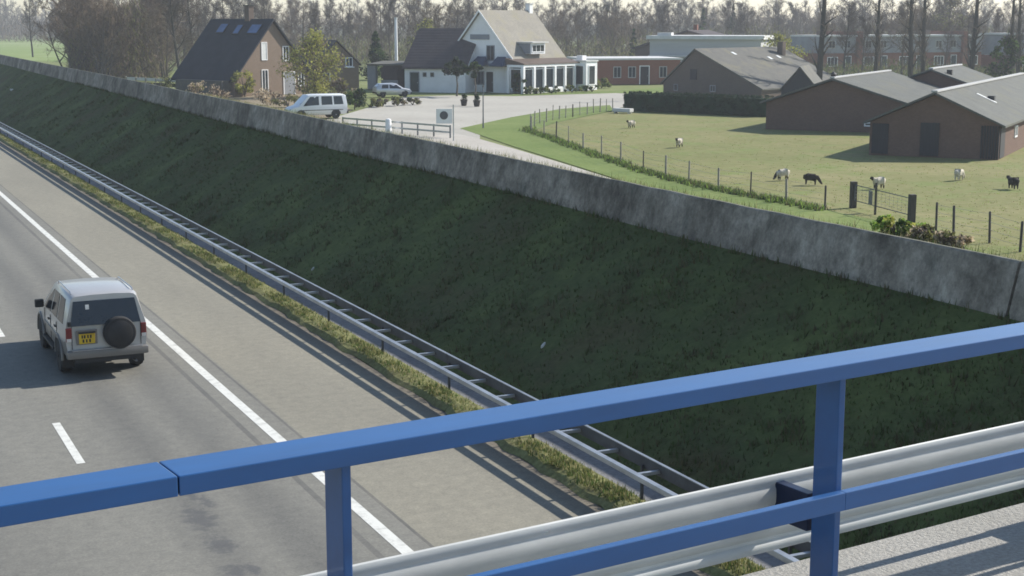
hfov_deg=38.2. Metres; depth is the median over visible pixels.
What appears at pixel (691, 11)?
bare tree
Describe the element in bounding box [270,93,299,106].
shrub
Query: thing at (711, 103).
hedge
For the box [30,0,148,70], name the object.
bare tree
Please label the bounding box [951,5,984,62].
bare tree
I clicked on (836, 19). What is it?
bare tree
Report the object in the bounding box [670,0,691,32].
bare tree
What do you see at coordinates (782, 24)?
bare tree
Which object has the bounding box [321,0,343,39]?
bare tree
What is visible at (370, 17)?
bare tree
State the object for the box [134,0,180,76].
bare tree
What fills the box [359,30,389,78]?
conifer
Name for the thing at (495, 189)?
wall foot grass
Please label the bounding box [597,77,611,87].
shrub
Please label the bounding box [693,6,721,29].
bare tree
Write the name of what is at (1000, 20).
bare tree
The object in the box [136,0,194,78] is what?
bare tree
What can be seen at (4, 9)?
bare tree
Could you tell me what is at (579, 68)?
window
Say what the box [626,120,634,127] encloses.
sheep
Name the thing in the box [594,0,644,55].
bare tree
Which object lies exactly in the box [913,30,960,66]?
terraced house
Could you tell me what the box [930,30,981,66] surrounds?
terraced house
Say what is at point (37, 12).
bare tree
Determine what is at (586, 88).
shrub
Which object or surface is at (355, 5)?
bare tree
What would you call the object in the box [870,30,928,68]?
terraced house
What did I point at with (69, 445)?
lane line
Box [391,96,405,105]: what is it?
shrub
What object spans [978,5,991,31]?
bare tree
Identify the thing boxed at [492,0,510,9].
bare tree
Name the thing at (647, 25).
bare tree
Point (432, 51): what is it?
annexe
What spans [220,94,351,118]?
soil
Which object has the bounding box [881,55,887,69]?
door
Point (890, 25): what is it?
bare tree
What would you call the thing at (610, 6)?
bare tree
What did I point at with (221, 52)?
house
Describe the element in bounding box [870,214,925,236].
bramble
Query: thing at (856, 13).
bare tree
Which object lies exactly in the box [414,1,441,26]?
bare tree
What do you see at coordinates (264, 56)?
window
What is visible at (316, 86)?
willow
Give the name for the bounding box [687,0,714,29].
bare tree
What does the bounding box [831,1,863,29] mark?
bare tree
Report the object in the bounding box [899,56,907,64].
window
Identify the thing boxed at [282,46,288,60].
window
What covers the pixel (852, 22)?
bare tree
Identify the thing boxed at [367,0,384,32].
bare tree
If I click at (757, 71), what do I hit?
barn
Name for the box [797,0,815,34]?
bare tree
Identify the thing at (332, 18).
bare tree
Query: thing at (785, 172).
sheep
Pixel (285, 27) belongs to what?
bare tree
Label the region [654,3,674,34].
bare tree
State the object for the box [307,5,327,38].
bare tree
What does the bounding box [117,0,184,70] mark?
bare tree
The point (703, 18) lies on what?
conifer
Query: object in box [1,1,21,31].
bare tree
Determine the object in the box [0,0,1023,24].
sky
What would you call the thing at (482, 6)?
bare tree
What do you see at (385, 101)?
shrub
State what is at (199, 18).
bare tree
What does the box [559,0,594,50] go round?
bare tree
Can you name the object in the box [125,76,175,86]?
garden fence
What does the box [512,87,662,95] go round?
lawn
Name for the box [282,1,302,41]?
bare tree
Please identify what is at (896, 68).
garden brush
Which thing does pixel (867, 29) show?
bare tree
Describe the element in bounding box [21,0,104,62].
bare tree
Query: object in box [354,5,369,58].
bare tree
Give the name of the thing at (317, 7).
bare tree
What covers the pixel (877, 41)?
poplar
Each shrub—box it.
[151,75,175,88]
[185,81,206,94]
[205,84,231,98]
[230,70,255,96]
[252,87,283,104]
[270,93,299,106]
[327,77,357,93]
[344,88,366,109]
[361,98,383,107]
[375,98,388,106]
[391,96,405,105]
[403,97,421,104]
[511,73,526,93]
[522,86,538,93]
[533,87,547,93]
[545,85,560,92]
[564,84,582,91]
[581,84,598,91]
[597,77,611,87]
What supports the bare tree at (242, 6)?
on the ground at (376, 97)
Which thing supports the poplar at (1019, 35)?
on the ground at (376, 97)
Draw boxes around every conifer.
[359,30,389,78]
[593,6,616,54]
[629,28,636,55]
[699,8,706,29]
[727,4,737,34]
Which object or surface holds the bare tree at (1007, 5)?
on the ground at (376, 97)
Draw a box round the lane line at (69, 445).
[0,329,84,463]
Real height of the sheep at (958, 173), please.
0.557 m
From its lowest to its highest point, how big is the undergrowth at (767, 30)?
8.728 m
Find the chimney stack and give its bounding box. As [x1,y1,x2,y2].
[394,17,397,60]
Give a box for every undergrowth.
[168,28,679,66]
[668,19,1022,51]
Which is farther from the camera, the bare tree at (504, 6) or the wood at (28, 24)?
the wood at (28, 24)
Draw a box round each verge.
[0,130,785,575]
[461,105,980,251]
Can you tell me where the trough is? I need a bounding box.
[612,108,633,113]
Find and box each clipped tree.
[441,56,472,95]
[466,61,483,93]
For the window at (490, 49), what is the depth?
162.87 m
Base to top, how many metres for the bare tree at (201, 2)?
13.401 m
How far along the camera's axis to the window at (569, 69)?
166.25 m
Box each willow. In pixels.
[274,27,348,95]
[762,31,809,58]
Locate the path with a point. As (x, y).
(462, 140)
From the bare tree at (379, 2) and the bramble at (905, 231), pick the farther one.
the bare tree at (379, 2)
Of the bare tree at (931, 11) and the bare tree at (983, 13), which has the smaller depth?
the bare tree at (931, 11)
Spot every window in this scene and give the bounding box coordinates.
[261,42,267,59]
[261,69,268,92]
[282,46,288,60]
[298,73,304,85]
[345,57,352,66]
[474,71,483,84]
[486,45,494,60]
[510,69,520,88]
[525,68,532,88]
[532,44,544,51]
[536,68,542,87]
[546,68,553,87]
[556,67,563,86]
[567,67,572,86]
[576,65,583,84]
[588,65,594,84]
[613,67,620,77]
[628,66,635,77]
[659,66,666,77]
[710,85,715,91]
[827,57,837,66]
[863,57,873,65]
[880,40,886,47]
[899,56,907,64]
[934,56,943,64]
[935,40,941,46]
[1014,125,1017,137]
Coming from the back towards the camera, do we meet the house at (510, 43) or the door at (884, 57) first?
the door at (884, 57)
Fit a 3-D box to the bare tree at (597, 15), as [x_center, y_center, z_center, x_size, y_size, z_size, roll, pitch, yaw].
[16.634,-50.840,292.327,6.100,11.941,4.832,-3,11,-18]
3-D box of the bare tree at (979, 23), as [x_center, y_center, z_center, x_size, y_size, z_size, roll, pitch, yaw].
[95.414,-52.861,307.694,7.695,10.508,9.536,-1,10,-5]
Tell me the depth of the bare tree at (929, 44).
213.80 m
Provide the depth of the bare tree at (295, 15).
539.71 m
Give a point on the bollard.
(387, 124)
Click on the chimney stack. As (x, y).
(396, 40)
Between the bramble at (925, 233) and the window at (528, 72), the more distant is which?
the window at (528, 72)
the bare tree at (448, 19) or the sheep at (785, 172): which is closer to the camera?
the sheep at (785, 172)
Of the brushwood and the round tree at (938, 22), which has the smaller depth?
the brushwood
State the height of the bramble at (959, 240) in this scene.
0.423 m
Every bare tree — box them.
[0,0,14,34]
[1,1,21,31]
[9,5,25,37]
[18,0,44,56]
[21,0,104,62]
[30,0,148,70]
[30,1,41,34]
[32,0,85,66]
[50,0,149,74]
[61,1,124,73]
[73,0,136,74]
[77,0,174,67]
[111,0,156,76]
[113,0,192,77]
[117,0,155,77]
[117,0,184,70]
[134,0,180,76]
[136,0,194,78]
[154,0,200,67]
[172,0,201,59]
[174,0,204,47]
[176,3,200,42]
[178,0,216,38]
[181,2,207,32]
[195,0,213,32]
[201,0,241,26]
[205,0,233,26]
[224,0,249,18]
[228,0,255,18]
[247,0,274,18]
[252,0,297,44]
[263,0,308,48]
[269,0,288,34]
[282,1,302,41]
[282,2,304,33]
[283,0,326,49]
[304,0,324,36]
[305,0,325,39]
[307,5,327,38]
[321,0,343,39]
[323,2,343,36]
[329,0,360,48]
[336,10,367,59]
[345,0,365,34]
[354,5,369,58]
[359,0,383,60]
[359,0,397,58]
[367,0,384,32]
[376,0,404,59]
[382,0,405,45]
[390,2,406,29]
[394,0,422,46]
[397,0,433,49]
[402,0,462,37]
[406,0,431,25]
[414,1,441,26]
[441,8,454,27]
[442,0,468,27]
[456,0,476,27]
[456,1,478,26]
[473,0,496,14]
[486,0,503,9]
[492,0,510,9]
[503,0,525,9]
[534,1,545,19]
[538,8,570,44]
[541,0,564,37]
[546,3,573,44]
[547,0,589,56]
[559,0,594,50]
[567,3,596,46]
[576,6,597,47]
[584,1,603,55]
[591,7,626,55]
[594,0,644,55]
[594,3,609,35]
[601,0,629,53]
[603,0,621,18]
[619,5,658,45]
[623,1,641,55]
[632,0,652,34]
[637,5,659,41]
[646,0,661,31]
[651,1,673,34]
[653,0,687,34]
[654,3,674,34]
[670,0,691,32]
[672,2,694,30]
[676,0,697,31]
[680,9,712,30]
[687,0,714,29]
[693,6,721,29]
[697,0,724,31]
[708,14,724,32]
[710,0,748,29]
[713,0,752,34]
[714,1,733,34]
[731,2,747,34]
[733,0,757,34]
[736,4,775,34]
[749,11,784,34]
[758,0,783,33]
[762,9,787,38]
[764,0,792,45]
[774,11,805,46]
[782,2,800,38]
[785,5,809,34]
[789,2,813,42]
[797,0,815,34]
[801,15,819,34]
[803,10,819,32]
[808,4,839,34]
[811,8,847,31]
[813,1,821,31]
[813,2,843,34]
[824,2,863,74]
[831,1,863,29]
[832,0,867,30]
[839,0,860,29]
[852,0,876,33]
[853,14,874,72]
[856,0,869,21]
[864,9,891,33]
[866,4,893,29]
[867,14,896,68]
[873,0,901,33]
[883,12,906,33]
[886,0,920,74]
[886,0,946,33]
[892,1,918,31]
[909,0,945,32]
[913,18,940,61]
[919,0,957,26]
[929,0,950,29]
[932,0,954,30]
[935,0,972,30]
[936,20,955,64]
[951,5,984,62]
[957,0,970,29]
[964,11,987,33]
[978,2,1001,32]
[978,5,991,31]
[979,0,998,30]
[989,8,1015,31]
[991,7,1009,32]
[991,9,1005,32]
[1000,0,1022,31]
[1003,18,1023,70]
[1015,2,1023,28]
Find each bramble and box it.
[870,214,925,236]
[897,224,934,242]
[911,224,964,245]
[933,230,974,248]
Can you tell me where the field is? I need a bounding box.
[0,35,176,61]
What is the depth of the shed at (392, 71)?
168.98 m
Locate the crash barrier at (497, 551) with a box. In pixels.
[302,421,1023,575]
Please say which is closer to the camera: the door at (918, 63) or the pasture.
the pasture
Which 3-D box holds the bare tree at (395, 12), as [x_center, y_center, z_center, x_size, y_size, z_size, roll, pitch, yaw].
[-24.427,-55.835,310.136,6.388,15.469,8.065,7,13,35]
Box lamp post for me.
[482,86,483,127]
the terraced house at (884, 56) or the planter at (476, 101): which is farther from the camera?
the terraced house at (884, 56)
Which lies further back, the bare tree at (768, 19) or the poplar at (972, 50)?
the bare tree at (768, 19)
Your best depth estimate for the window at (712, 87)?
154.13 m
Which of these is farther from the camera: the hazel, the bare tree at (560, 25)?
the bare tree at (560, 25)
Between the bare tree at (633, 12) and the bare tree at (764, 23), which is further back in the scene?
the bare tree at (764, 23)
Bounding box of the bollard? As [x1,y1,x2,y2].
[385,118,391,132]
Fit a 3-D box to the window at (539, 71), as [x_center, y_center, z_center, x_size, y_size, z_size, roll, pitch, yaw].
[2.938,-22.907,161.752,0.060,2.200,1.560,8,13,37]
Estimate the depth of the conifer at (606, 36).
295.01 m
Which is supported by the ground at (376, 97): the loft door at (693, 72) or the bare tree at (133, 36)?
the bare tree at (133, 36)
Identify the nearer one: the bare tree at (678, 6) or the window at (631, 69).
the window at (631, 69)
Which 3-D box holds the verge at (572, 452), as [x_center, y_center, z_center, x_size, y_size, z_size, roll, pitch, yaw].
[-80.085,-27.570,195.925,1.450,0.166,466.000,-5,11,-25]
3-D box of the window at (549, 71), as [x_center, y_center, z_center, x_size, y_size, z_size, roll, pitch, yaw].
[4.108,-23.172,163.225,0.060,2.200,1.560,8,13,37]
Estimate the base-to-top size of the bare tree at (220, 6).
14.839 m
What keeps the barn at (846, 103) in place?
on the pasture
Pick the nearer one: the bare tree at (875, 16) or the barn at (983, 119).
the barn at (983, 119)
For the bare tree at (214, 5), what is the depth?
239.61 m
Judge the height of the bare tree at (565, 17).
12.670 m
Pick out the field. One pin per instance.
(17, 49)
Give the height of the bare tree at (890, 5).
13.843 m
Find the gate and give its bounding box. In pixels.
[849,181,916,223]
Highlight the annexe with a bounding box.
[402,28,475,92]
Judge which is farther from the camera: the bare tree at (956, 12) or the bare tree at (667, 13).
the bare tree at (667, 13)
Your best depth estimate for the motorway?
28.66 m
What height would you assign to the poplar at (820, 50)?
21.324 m
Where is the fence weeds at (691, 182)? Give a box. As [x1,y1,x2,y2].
[518,125,830,210]
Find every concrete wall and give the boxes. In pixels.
[0,54,1023,316]
[1009,262,1023,321]
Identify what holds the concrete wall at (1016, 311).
on the embankment
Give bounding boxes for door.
[283,71,295,93]
[410,72,419,91]
[485,71,493,91]
[639,66,649,83]
[690,69,696,79]
[845,56,851,69]
[871,123,888,153]
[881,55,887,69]
[916,55,920,68]
[919,123,939,155]
[950,55,956,64]
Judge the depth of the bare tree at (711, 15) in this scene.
387.65 m
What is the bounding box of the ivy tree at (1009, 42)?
[983,31,1023,77]
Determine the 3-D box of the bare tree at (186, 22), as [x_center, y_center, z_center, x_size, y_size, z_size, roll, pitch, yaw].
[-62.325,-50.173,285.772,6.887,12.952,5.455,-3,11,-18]
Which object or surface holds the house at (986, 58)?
on the ground at (376, 97)
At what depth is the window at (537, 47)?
163.67 m
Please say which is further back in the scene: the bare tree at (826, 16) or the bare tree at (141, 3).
the bare tree at (826, 16)
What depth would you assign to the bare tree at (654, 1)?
347.71 m
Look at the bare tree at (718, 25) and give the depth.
402.79 m
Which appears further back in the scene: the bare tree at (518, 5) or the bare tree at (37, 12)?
the bare tree at (37, 12)
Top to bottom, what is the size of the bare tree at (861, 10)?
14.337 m
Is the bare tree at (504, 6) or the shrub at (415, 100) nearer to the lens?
the shrub at (415, 100)
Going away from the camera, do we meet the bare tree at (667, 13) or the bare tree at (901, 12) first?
the bare tree at (901, 12)
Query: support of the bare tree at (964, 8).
on the ground at (376, 97)
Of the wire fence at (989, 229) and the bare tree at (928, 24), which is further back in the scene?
the bare tree at (928, 24)
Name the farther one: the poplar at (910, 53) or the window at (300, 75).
the poplar at (910, 53)
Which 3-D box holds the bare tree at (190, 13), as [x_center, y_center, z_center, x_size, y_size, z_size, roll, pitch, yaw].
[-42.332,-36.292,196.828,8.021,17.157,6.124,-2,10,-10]
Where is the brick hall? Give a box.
[567,56,682,84]
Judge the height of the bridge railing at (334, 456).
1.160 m
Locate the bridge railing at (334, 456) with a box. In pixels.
[0,322,1023,575]
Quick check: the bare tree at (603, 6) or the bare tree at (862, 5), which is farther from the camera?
the bare tree at (862, 5)
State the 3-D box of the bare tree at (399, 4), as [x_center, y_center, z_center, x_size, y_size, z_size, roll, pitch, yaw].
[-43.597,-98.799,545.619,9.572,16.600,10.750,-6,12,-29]
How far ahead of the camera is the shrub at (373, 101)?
134.29 m
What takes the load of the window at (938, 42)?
in the terraced house at (936, 40)
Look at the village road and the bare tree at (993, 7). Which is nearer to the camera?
the village road
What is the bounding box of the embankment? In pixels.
[0,64,1023,559]
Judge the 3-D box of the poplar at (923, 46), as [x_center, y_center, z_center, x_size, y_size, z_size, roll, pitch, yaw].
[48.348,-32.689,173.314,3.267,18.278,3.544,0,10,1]
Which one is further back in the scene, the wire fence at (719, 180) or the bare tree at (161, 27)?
the bare tree at (161, 27)
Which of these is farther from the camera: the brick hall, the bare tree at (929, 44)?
the bare tree at (929, 44)
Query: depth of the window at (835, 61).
234.28 m
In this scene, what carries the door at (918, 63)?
in the terraced house at (896, 56)
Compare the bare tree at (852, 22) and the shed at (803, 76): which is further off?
the bare tree at (852, 22)
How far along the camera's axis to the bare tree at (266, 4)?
276.85 m
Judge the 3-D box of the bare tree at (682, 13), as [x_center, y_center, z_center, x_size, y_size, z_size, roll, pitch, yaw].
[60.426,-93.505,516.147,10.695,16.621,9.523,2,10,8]
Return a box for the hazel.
[405,17,435,45]
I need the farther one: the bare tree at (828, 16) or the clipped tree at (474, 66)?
the bare tree at (828, 16)
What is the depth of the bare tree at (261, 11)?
241.03 m
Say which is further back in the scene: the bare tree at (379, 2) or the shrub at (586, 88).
the bare tree at (379, 2)
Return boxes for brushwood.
[62,0,173,77]
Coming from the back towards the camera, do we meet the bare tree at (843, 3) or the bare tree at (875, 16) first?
the bare tree at (875, 16)
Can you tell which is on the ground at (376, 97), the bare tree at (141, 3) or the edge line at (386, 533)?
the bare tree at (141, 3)
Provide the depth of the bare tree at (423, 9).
497.08 m
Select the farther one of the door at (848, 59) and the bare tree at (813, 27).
the bare tree at (813, 27)
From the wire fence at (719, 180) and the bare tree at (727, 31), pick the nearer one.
the wire fence at (719, 180)
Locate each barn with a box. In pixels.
[660,42,830,97]
[759,70,940,132]
[863,72,1023,159]
[908,64,993,87]
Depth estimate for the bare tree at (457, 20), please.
264.84 m
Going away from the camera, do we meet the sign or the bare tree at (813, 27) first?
the sign
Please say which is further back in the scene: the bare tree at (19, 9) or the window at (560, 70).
the bare tree at (19, 9)
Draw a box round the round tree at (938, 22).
[916,0,980,31]
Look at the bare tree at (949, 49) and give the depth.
218.91 m
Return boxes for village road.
[327,93,623,140]
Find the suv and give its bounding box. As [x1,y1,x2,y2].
[34,276,148,371]
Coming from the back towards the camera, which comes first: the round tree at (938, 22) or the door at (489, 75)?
the round tree at (938, 22)
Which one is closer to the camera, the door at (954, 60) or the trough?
the trough
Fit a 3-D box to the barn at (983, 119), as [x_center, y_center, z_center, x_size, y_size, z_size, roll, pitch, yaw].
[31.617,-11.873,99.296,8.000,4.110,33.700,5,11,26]
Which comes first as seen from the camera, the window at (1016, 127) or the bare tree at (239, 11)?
the window at (1016, 127)
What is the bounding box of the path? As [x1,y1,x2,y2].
[417,133,607,177]
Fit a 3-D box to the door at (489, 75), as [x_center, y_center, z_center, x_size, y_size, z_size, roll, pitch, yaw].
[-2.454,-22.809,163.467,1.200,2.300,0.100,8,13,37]
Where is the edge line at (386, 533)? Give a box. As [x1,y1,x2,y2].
[0,191,413,553]
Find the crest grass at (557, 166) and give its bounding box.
[197,93,1023,260]
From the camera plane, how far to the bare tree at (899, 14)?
340.86 m
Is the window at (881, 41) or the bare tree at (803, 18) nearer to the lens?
the window at (881, 41)
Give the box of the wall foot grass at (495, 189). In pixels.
[72,82,1015,323]
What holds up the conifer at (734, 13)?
on the ground at (376, 97)
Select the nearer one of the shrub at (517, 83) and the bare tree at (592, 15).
the shrub at (517, 83)
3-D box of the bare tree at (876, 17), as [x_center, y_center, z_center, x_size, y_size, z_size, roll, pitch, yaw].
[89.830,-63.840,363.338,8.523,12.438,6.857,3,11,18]
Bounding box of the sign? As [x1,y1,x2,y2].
[436,105,453,140]
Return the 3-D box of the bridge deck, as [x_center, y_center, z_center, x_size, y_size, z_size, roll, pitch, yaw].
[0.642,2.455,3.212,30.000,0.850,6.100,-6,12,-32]
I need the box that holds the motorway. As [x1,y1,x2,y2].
[0,141,711,575]
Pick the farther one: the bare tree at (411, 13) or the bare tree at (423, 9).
the bare tree at (423, 9)
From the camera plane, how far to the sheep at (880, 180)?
68.70 m
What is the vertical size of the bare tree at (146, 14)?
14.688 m
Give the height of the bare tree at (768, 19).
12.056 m
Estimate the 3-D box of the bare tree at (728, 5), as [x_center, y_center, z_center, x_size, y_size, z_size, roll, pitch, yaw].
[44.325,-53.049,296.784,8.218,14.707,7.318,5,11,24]
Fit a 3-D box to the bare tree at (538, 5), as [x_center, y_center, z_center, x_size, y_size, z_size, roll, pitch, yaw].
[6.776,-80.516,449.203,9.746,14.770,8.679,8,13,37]
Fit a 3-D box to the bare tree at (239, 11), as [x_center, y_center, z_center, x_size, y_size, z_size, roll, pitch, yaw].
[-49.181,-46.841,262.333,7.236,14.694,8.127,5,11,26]
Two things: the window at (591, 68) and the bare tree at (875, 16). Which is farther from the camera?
the bare tree at (875, 16)
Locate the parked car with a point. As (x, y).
(381, 89)
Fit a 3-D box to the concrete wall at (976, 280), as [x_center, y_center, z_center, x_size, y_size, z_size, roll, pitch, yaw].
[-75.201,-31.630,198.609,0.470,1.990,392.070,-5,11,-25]
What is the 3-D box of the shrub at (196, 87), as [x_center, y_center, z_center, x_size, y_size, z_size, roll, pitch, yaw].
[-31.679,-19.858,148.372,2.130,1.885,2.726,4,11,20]
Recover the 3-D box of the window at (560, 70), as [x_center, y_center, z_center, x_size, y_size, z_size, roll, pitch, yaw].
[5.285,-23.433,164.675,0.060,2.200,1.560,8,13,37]
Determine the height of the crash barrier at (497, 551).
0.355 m
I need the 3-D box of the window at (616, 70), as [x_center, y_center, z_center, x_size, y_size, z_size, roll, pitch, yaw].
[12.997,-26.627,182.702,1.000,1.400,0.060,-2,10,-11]
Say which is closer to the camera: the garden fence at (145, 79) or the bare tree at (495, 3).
the garden fence at (145, 79)
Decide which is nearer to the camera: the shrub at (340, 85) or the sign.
the sign
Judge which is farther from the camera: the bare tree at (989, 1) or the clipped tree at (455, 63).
the bare tree at (989, 1)
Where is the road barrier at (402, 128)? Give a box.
[342,117,450,137]
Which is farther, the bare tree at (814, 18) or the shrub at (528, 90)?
the bare tree at (814, 18)
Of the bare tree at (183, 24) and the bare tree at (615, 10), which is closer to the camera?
the bare tree at (183, 24)
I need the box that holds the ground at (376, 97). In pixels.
[0,25,1005,508]
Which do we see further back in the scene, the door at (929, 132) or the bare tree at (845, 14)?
the bare tree at (845, 14)
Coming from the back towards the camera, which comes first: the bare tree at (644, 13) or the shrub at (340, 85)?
the bare tree at (644, 13)
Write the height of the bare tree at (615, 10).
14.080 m
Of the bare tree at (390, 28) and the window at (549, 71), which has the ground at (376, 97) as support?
the bare tree at (390, 28)
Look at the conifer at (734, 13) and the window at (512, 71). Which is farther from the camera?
the conifer at (734, 13)
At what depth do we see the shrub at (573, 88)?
162.47 m
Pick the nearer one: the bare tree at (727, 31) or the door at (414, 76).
the door at (414, 76)
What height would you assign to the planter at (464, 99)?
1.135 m
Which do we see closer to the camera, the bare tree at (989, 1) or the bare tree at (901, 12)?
the bare tree at (901, 12)
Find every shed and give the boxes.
[367,61,404,88]
[779,65,821,94]
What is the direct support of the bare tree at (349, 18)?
on the ground at (376, 97)
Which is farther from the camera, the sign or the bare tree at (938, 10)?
the bare tree at (938, 10)
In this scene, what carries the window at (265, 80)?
in the house at (221, 52)
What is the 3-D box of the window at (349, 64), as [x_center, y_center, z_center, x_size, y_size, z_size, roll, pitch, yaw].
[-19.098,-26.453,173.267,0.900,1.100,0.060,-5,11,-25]
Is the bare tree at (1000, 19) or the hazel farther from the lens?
the bare tree at (1000, 19)
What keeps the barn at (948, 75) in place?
on the pasture
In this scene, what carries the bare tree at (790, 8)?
on the ground at (376, 97)
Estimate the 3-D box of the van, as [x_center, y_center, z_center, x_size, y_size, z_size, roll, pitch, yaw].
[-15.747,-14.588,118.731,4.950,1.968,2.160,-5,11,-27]
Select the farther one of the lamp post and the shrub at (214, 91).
the shrub at (214, 91)
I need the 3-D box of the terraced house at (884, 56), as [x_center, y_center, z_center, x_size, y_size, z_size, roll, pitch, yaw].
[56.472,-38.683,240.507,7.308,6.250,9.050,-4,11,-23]
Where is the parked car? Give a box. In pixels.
[372,83,411,96]
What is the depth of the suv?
32.29 m
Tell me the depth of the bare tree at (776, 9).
325.01 m
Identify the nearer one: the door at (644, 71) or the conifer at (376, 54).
the door at (644, 71)
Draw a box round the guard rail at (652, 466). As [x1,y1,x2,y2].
[0,122,810,563]
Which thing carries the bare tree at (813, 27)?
on the ground at (376, 97)
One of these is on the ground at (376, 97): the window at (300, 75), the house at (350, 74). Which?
the house at (350, 74)
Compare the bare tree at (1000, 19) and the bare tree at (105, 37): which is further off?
the bare tree at (1000, 19)
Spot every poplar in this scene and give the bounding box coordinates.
[807,0,843,79]
[867,0,887,70]
[893,0,923,75]
[914,0,933,71]
[958,0,992,69]
[1002,0,1023,72]
[1010,0,1023,72]
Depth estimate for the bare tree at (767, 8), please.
414.75 m
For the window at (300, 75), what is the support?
in the house at (221, 52)
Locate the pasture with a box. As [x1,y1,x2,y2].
[538,112,1023,259]
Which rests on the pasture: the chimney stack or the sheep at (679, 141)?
the sheep at (679, 141)
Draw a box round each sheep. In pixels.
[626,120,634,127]
[675,138,682,146]
[773,168,789,179]
[803,173,822,184]
[870,176,885,188]
[954,169,964,179]
[1006,175,1019,188]
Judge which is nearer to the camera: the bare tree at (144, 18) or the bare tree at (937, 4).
the bare tree at (144, 18)
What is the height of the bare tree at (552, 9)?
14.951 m
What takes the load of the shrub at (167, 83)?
on the ground at (376, 97)
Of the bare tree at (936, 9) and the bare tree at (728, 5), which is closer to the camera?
the bare tree at (728, 5)
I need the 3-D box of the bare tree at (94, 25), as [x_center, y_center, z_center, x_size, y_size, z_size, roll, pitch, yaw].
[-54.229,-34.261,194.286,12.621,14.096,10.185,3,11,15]
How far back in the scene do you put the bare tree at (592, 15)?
331.00 m
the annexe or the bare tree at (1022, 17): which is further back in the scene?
the bare tree at (1022, 17)
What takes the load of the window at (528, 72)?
in the house at (510, 43)
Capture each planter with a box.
[460,93,467,105]
[473,94,480,106]
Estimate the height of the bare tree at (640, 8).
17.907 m
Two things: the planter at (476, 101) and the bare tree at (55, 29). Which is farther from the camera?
the bare tree at (55, 29)
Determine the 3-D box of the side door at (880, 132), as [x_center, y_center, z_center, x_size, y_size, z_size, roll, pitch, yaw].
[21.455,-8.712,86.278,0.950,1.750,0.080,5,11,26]
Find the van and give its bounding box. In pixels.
[284,93,348,118]
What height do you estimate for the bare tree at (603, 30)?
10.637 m
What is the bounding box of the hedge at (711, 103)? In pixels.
[623,90,773,116]
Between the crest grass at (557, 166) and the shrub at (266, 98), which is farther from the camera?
the shrub at (266, 98)
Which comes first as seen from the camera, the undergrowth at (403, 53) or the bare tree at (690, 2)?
the undergrowth at (403, 53)
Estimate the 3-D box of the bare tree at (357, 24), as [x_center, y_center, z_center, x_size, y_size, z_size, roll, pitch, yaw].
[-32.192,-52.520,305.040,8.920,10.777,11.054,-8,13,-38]
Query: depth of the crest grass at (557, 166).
37.33 m
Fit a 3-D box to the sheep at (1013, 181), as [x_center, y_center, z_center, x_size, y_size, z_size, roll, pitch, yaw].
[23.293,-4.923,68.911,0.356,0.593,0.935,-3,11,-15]
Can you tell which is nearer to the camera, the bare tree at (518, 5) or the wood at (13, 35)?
the bare tree at (518, 5)
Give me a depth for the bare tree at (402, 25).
297.15 m
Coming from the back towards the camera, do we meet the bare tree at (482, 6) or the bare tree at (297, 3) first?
the bare tree at (482, 6)
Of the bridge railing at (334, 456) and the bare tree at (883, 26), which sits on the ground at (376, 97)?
the bare tree at (883, 26)
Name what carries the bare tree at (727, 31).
on the ground at (376, 97)
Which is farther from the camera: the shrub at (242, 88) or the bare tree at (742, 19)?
the bare tree at (742, 19)
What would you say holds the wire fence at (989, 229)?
on the pasture
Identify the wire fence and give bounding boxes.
[530,98,826,209]
[935,202,1023,251]
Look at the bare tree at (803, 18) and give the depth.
331.52 m
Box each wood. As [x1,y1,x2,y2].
[0,9,1022,41]
[0,12,187,35]
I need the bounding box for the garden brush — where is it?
[809,58,1023,76]
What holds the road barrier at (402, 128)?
on the village road
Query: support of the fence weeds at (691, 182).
on the pasture
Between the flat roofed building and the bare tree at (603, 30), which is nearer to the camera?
the flat roofed building
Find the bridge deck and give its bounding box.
[742,503,1023,575]
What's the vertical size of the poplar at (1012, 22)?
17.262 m
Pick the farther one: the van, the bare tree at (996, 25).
the bare tree at (996, 25)
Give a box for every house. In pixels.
[171,5,311,96]
[301,40,360,88]
[458,3,598,93]
[632,25,724,55]
[790,31,857,69]
[826,30,894,69]
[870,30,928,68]
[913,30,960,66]
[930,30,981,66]
[980,33,1023,70]
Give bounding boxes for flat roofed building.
[646,32,773,61]
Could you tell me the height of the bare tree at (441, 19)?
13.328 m
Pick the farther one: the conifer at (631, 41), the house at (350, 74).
the conifer at (631, 41)
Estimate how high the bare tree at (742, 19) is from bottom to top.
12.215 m
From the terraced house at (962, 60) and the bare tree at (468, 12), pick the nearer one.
the terraced house at (962, 60)

